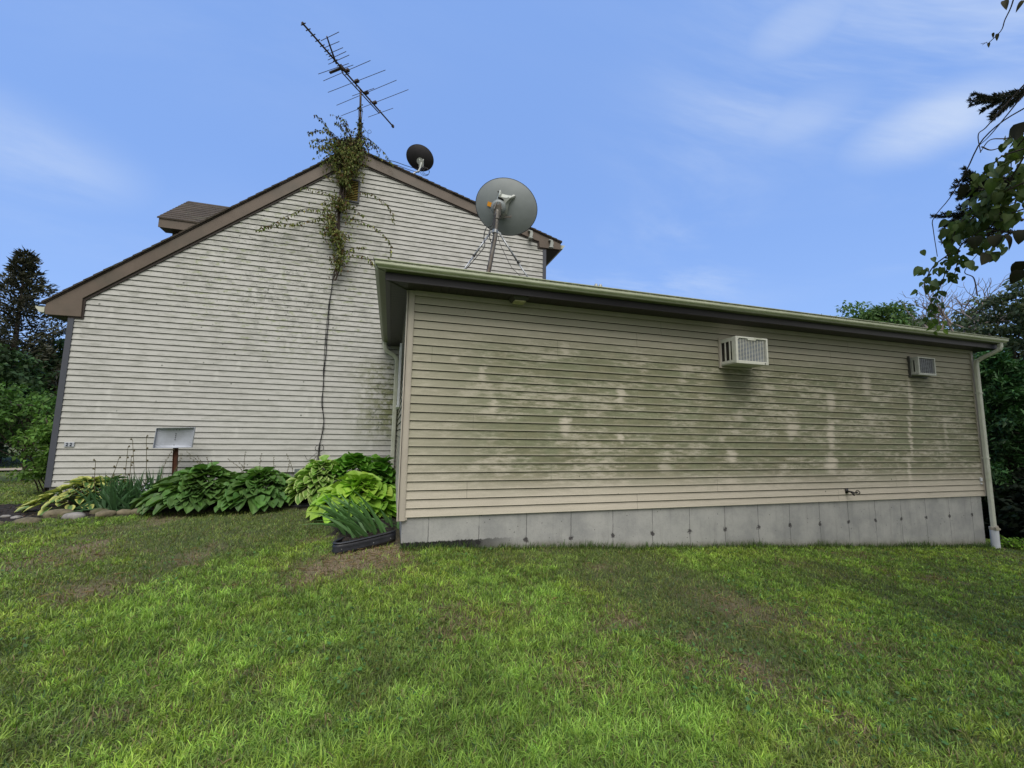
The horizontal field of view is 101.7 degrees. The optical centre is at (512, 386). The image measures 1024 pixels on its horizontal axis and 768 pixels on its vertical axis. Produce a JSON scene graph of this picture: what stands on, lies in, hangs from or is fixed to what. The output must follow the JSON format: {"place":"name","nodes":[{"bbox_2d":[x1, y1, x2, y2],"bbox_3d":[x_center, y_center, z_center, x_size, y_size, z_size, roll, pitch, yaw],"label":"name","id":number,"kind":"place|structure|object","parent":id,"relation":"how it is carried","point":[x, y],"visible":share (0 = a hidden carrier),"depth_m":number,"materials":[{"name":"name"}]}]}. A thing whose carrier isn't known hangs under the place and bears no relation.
{"place":"outdoors","nodes":[
{"label":"outdoors","id":0,"kind":"place"},
{"bbox_2d":[0,467,33,469],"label":"path","id":1,"kind":"structure","parent":0,"point":[12,468],"depth_m":11.94,"materials":[{"name":"grey concrete"}]},
{"bbox_2d":[0,449,44,503],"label":"grass","id":2,"kind":"structure","parent":0,"point":[4,459],"depth_m":9.31,"materials":[{"name":"green plant"}]},
{"bbox_2d":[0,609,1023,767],"bbox_3d":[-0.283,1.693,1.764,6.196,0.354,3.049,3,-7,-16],"label":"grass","id":3,"kind":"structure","parent":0,"point":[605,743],"depth_m":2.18,"materials":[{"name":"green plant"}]},
{"bbox_2d":[0,443,1023,767],"bbox_3d":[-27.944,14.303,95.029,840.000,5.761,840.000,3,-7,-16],"label":"ground","id":4,"kind":"structure","parent":0,"point":[166,513],"depth_m":3.62,"materials":[{"name":"green plant"}]},
{"bbox_2d":[13,517,41,523],"bbox_3d":[-6.501,1.844,5.581,0.302,0.178,0.227,-1,-7,16],"label":"border stone","id":5,"kind":"object","parent":4,"relation":"on","point":[24,520],"visible":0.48,"depth_m":5.53,"materials":[{"name":"beige stone"}]},
{"bbox_2d":[3,413,53,493],"bbox_3d":[-8.837,1.407,7.977,1.309,1.829,1.338,3,-7,-16],"label":"shrub","id":6,"kind":"object","parent":4,"relation":"on","point":[35,439],"visible":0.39,"depth_m":7.70,"materials":[{"name":"green plant"}]},
{"bbox_2d":[0,381,57,480],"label":"shrub","id":7,"kind":"object","parent":4,"relation":"on","point":[19,407],"visible":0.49,"depth_m":9.28,"materials":[{"name":"green plant"}]},
{"bbox_2d":[0,343,59,458],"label":"tree","id":8,"kind":"object","parent":4,"relation":"on","point":[19,375],"visible":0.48,"depth_m":13.28,"materials":[{"name":"green plant"}]},
{"bbox_2d":[0,246,66,462],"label":"conifer","id":9,"kind":"object","parent":4,"relation":"on","point":[24,303],"visible":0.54,"depth_m":15.18,"materials":[{"name":"green plant"}]},
{"bbox_2d":[18,334,64,398],"bbox_3d":[-17.858,0.442,17.344,5.542,5.705,5.611,3,-7,-16],"label":"tree","id":10,"kind":"object","parent":4,"relation":"on","point":[59,343],"visible":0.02,"depth_m":15.79,"materials":[{"name":"green plant"}]},
{"bbox_2d":[41,509,72,517],"bbox_3d":[-6.376,1.814,5.851,0.335,0.181,0.163,5,-8,-32],"label":"border stone","id":11,"kind":"object","parent":4,"relation":"on","point":[50,513],"visible":0.56,"depth_m":5.79,"materials":[{"name":"beige stone"}]},
{"bbox_2d":[15,476,116,514],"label":"hosta","id":12,"kind":"object","parent":4,"relation":"on","point":[75,483],"visible":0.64,"depth_m":6.15,"materials":[{"name":"green plant"}]},
{"bbox_2d":[61,512,85,519],"bbox_3d":[-6.131,1.827,5.825,0.257,0.130,0.185,3,-7,-16],"label":"border stone","id":13,"kind":"object","parent":4,"relation":"on","point":[73,515],"visible":0.59,"depth_m":5.77,"materials":[{"name":"grey stone"}]},
{"bbox_2d":[89,508,107,513],"bbox_3d":[-5.983,1.827,6.040,0.241,0.126,0.174,3,-7,-16],"label":"border stone","id":14,"kind":"object","parent":4,"relation":"on","point":[94,511],"visible":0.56,"depth_m":5.97,"materials":[{"name":"beige stone"}]},
{"bbox_2d":[83,474,126,496],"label":"hosta","id":15,"kind":"object","parent":4,"relation":"on","point":[109,478],"visible":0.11,"depth_m":6.64,"materials":[{"name":"green plant"}]},
{"bbox_2d":[95,510,116,517],"bbox_3d":[-5.808,1.825,5.939,0.239,0.118,0.210,3,-7,-16],"label":"border stone","id":16,"kind":"object","parent":4,"relation":"on","point":[107,513],"visible":0.82,"depth_m":5.89,"materials":[{"name":"beige stone"}]},
{"bbox_2d":[38,445,173,513],"bbox_3d":[-6.095,1.468,6.401,2.136,1.117,1.146,0,-7,8],"label":"iris","id":17,"kind":"object","parent":4,"relation":"on","point":[118,498],"visible":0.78,"depth_m":6.21,"materials":[{"name":"green plant"}]},
{"bbox_2d":[116,509,130,514],"bbox_3d":[-5.642,1.838,6.062,0.209,0.100,0.141,3,-7,-16],"label":"border stone","id":18,"kind":"object","parent":4,"relation":"on","point":[124,511],"visible":0.78,"depth_m":6.02,"materials":[{"name":"beige stone"}]},
{"bbox_2d":[131,508,151,514],"bbox_3d":[-5.453,1.845,6.114,0.256,0.126,0.151,3,-7,-16],"label":"border stone","id":19,"kind":"object","parent":4,"relation":"on","point":[133,511],"visible":0.48,"depth_m":6.05,"materials":[{"name":"beige stone"}]},
{"bbox_2d":[97,435,196,507],"bbox_3d":[-5.786,1.358,6.679,1.119,1.149,1.222,-3,-8,34],"label":"iris","id":20,"kind":"object","parent":4,"relation":"on","point":[139,484],"visible":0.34,"depth_m":6.56,"materials":[{"name":"green plant"}]},
{"bbox_2d":[153,427,195,474],"bbox_3d":[-5.643,1.405,6.894,0.556,1.463,0.098,3,-7,-16],"label":"metal sign","id":21,"kind":"object","parent":4,"relation":"on","point":[176,439],"visible":0.93,"depth_m":6.96,"materials":[{"name":"metal"}]},
{"bbox_2d":[129,449,258,514],"bbox_3d":[-4.981,1.477,6.742,1.807,0.895,1.697,3,-7,-16],"label":"hosta","id":22,"kind":"object","parent":4,"relation":"on","point":[188,499],"visible":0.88,"depth_m":6.28,"materials":[{"name":"green plant"}]},
{"bbox_2d":[1,502,394,540],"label":"mulch chips","id":23,"kind":"object","parent":4,"relation":"on","point":[132,509],"visible":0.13,"depth_m":5.96,"materials":[{"name":"brown wood"}]},
{"bbox_2d":[202,453,318,514],"bbox_3d":[-4.237,1.589,7.004,1.786,0.920,1.773,3,-7,-16],"label":"hosta","id":24,"kind":"object","parent":4,"relation":"on","point":[252,479],"visible":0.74,"depth_m":6.54,"materials":[{"name":"green plant"}]},
{"bbox_2d":[35,150,564,501],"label":"house","id":25,"kind":"structure","parent":4,"relation":"on","point":[208,321],"depth_m":7.79,"materials":[{"name":"grey plastic"}]},
{"bbox_2d":[64,442,74,446],"bbox_3d":[-7.273,0.954,6.832,0.132,0.072,0.018,3,-7,-16],"label":"number plaque","id":26,"kind":"object","parent":25,"relation":"attached to","point":[68,444],"visible":1,"depth_m":6.83,"materials":[{"name":"white plastic"}]},
{"bbox_2d":[305,270,334,459],"bbox_3d":[-3.480,-0.218,8.038,0.763,4.481,0.047,3,-7,-15],"label":"wall cable","id":27,"kind":"object","parent":25,"relation":"attached to","point":[324,371],"depth_m":8.02,"materials":[{"name":"black rubber"}]},
{"bbox_2d":[255,104,394,280],"bbox_3d":[-3.599,-4.139,8.267,2.422,4.129,0.845,5,-8,-34],"label":"climbing vine","id":28,"kind":"object","parent":25,"relation":"attached to","point":[347,153],"visible":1,"depth_m":8.30,"materials":[{"name":"green plant"}]},
{"bbox_2d":[301,22,406,152],"bbox_3d":[-3.224,-5.668,8.757,1.942,1.722,2.229,3,-7,-16],"label":"tv antenna","id":29,"kind":"object","parent":25,"relation":"attached to","point":[355,81],"visible":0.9,"depth_m":8.65,"materials":[{"name":"black metal"}]},
{"bbox_2d":[385,144,433,175],"bbox_3d":[-2.560,-5.102,9.380,1.665,1.193,0.503,6,-8,-40],"label":"satellite dish","id":30,"kind":"object","parent":25,"relation":"on","point":[419,157],"visible":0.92,"depth_m":9.76,"materials":[{"name":"metal"}]},
{"bbox_2d":[275,502,327,506],"bbox_3d":[-3.392,1.927,6.707,0.878,0.110,0.166,3,-7,-16],"label":"garden edging","id":31,"kind":"object","parent":4,"relation":"on","point":[299,504],"visible":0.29,"depth_m":6.65,"materials":[{"name":"black plastic"}]},
{"bbox_2d":[281,455,341,504],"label":"hosta","id":32,"kind":"object","parent":4,"relation":"on","point":[306,476],"visible":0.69,"depth_m":6.86,"materials":[{"name":"green plant"}]},
{"bbox_2d":[303,489,385,537],"bbox_3d":[-2.152,1.565,5.212,0.847,0.626,0.929,-5,-9,42],"label":"iris","id":33,"kind":"object","parent":4,"relation":"on","point":[344,520],"visible":0.98,"depth_m":5.13,"materials":[{"name":"green plant"}]},
{"bbox_2d":[306,451,388,498],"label":"hosta","id":34,"kind":"object","parent":4,"relation":"on","point":[361,462],"visible":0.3,"depth_m":7.30,"materials":[{"name":"green plant"}]},
{"bbox_2d":[305,470,396,522],"bbox_3d":[-2.293,1.674,6.435,1.619,0.702,1.448,3,-7,-16],"label":"hosta","id":35,"kind":"object","parent":4,"relation":"on","point":[375,493],"visible":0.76,"depth_m":6.16,"materials":[{"name":"green plant"}]},
{"bbox_2d":[332,530,395,554],"bbox_3d":[-1.675,1.767,4.724,0.680,0.192,0.262,3,-7,-16],"label":"garden edging","id":36,"kind":"object","parent":4,"relation":"on","point":[351,546],"visible":0.98,"depth_m":4.68,"materials":[{"name":"black plastic"}]},
{"bbox_2d":[366,454,395,500],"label":"hosta","id":37,"kind":"object","parent":4,"relation":"on","point":[382,463],"visible":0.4,"depth_m":7.36,"materials":[{"name":"green plant"}]},
{"bbox_2d":[365,510,398,528],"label":"iris","id":38,"kind":"object","parent":4,"relation":"on","point":[388,520],"visible":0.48,"depth_m":5.51,"materials":[{"name":"green plant"}]},
{"bbox_2d":[0,544,1023,756],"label":"clover","id":39,"kind":"object","parent":4,"relation":"on","point":[748,708],"visible":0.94,"depth_m":2.96,"materials":[{"name":"green plant"}]},
{"bbox_2d":[0,538,1023,767],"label":"straw litter","id":40,"kind":"object","parent":4,"relation":"on","point":[348,560],"visible":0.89,"depth_m":3.52,"materials":[{"name":"brown plant"}]},
{"bbox_2d":[373,257,1008,548],"bbox_3d":[2.702,1.207,9.482,11.078,6.226,7.550,3,-7,-16],"label":"house extension","id":41,"kind":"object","parent":4,"relation":"on","point":[557,413],"visible":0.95,"depth_m":5.88,"materials":[{"name":"beige plastic"}]},
{"bbox_2d":[396,343,401,408],"bbox_3d":[-2.007,-0.156,7.354,0.055,1.085,0.790,3,-7,-16],"label":"window","id":42,"kind":"structure","parent":41,"relation":"in","point":[400,352],"depth_m":7.00,"materials":[{"name":"white glass"}]},
{"bbox_2d":[464,177,536,276],"bbox_3d":[-0.277,-2.150,6.046,1.180,1.682,0.868,3,-7,-16],"label":"satellite dish","id":43,"kind":"object","parent":41,"relation":"on","point":[506,206],"visible":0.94,"depth_m":5.97,"materials":[{"name":"metal"}]},
{"bbox_2d":[509,295,528,304],"bbox_3d":[0.083,-1.093,5.316,0.217,0.063,0.217,3,-7,-16],"label":"soffit light","id":44,"kind":"object","parent":41,"relation":"attached to","point":[517,300],"visible":1,"depth_m":5.25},
{"bbox_2d":[718,336,768,369],"bbox_3d":[3.434,-0.500,6.216,0.612,0.455,0.358,3,-7,-16],"label":"air conditioner","id":45,"kind":"object","parent":41,"relation":"attached to","point":[744,353],"visible":1,"depth_m":6.10,"materials":[{"name":"white plastic"}]},
{"bbox_2d":[845,488,859,495],"bbox_3d":[5.422,1.689,6.635,0.188,0.107,0.090,-2,-7,25],"label":"garden tap","id":46,"kind":"object","parent":41,"relation":"attached to","point":[851,492],"visible":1,"depth_m":6.62,"materials":[{"name":"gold metal"}]},
{"bbox_2d":[907,356,936,378],"bbox_3d":[7.265,-0.342,7.408,0.470,0.379,0.185,3,-7,-16],"label":"air conditioner","id":47,"kind":"object","parent":41,"relation":"attached to","point":[923,367],"visible":1,"depth_m":7.35,"materials":[{"name":"grey plastic"}]},
{"bbox_2d":[821,300,947,328],"bbox_3d":[25.150,1.111,29.277,8.342,14.317,7.880,-3,-7,30],"label":"tree","id":48,"kind":"object","parent":4,"relation":"on","point":[878,313],"visible":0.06,"depth_m":28.30,"materials":[{"name":"green plant"}]},
{"bbox_2d":[891,272,1019,334],"bbox_3d":[18.448,0.172,16.574,4.523,10.426,4.375,0,-6,5],"label":"dead tree","id":49,"kind":"object","parent":4,"relation":"on","point":[943,315],"visible":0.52,"depth_m":17.33,"materials":[{"name":"grey plant"}]},
{"bbox_2d":[907,305,1023,356],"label":"tree","id":50,"kind":"object","parent":4,"relation":"on","point":[946,313],"visible":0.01,"depth_m":20.77,"materials":[{"name":"green plant"}]},
{"bbox_2d":[929,87,1023,245],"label":"spruce tree","id":51,"kind":"object","parent":4,"relation":"on","point":[1001,100],"visible":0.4,"depth_m":2.09,"materials":[{"name":"green plant"}]},
{"bbox_2d":[910,84,1023,335],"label":"hanging vine","id":52,"kind":"object","parent":51,"relation":"hanging from","point":[993,207],"visible":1,"depth_m":1.92,"materials":[{"name":"green plant"}]},
{"bbox_2d":[946,278,1023,361],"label":"tree","id":53,"kind":"object","parent":4,"relation":"on","point":[1015,309],"visible":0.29,"depth_m":15.57,"materials":[{"name":"green plant"}]},
{"bbox_2d":[988,526,1000,548],"bbox_3d":[8.666,2.778,7.475,0.157,0.559,0.132,3,-7,-16],"label":"drain pipe","id":54,"kind":"object","parent":4,"relation":"on","point":[994,536],"visible":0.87,"depth_m":7.45,"materials":[{"name":"white plastic"}]},
{"bbox_2d":[973,345,1023,540],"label":"conifer","id":55,"kind":"object","parent":4,"relation":"on","point":[1002,398],"visible":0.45,"depth_m":10.76,"materials":[{"name":"green plant"}]},
{"bbox_2d":[981,461,1023,538],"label":"shrub","id":56,"kind":"object","parent":4,"relation":"on","point":[1009,508],"visible":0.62,"depth_m":9.77,"materials":[{"name":"green plant"}]},
{"bbox_2d":[1000,536,1023,549],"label":"weed clump","id":57,"kind":"object","parent":4,"relation":"on","point":[1014,543],"visible":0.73,"depth_m":7.48,"materials":[{"name":"green plant"}]},
{"bbox_2d":[0,0,1023,352],"label":"sky","id":58,"kind":"structure","parent":0,"point":[793,155],"materials":[{"name":"blue"}]},
{"bbox_2d":[981,0,1023,47],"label":"hanging twig","id":59,"kind":"object","parent":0,"point":[1004,3],"visible":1,"depth_m":1.67,"materials":[{"name":"brown plant"}]}
]}

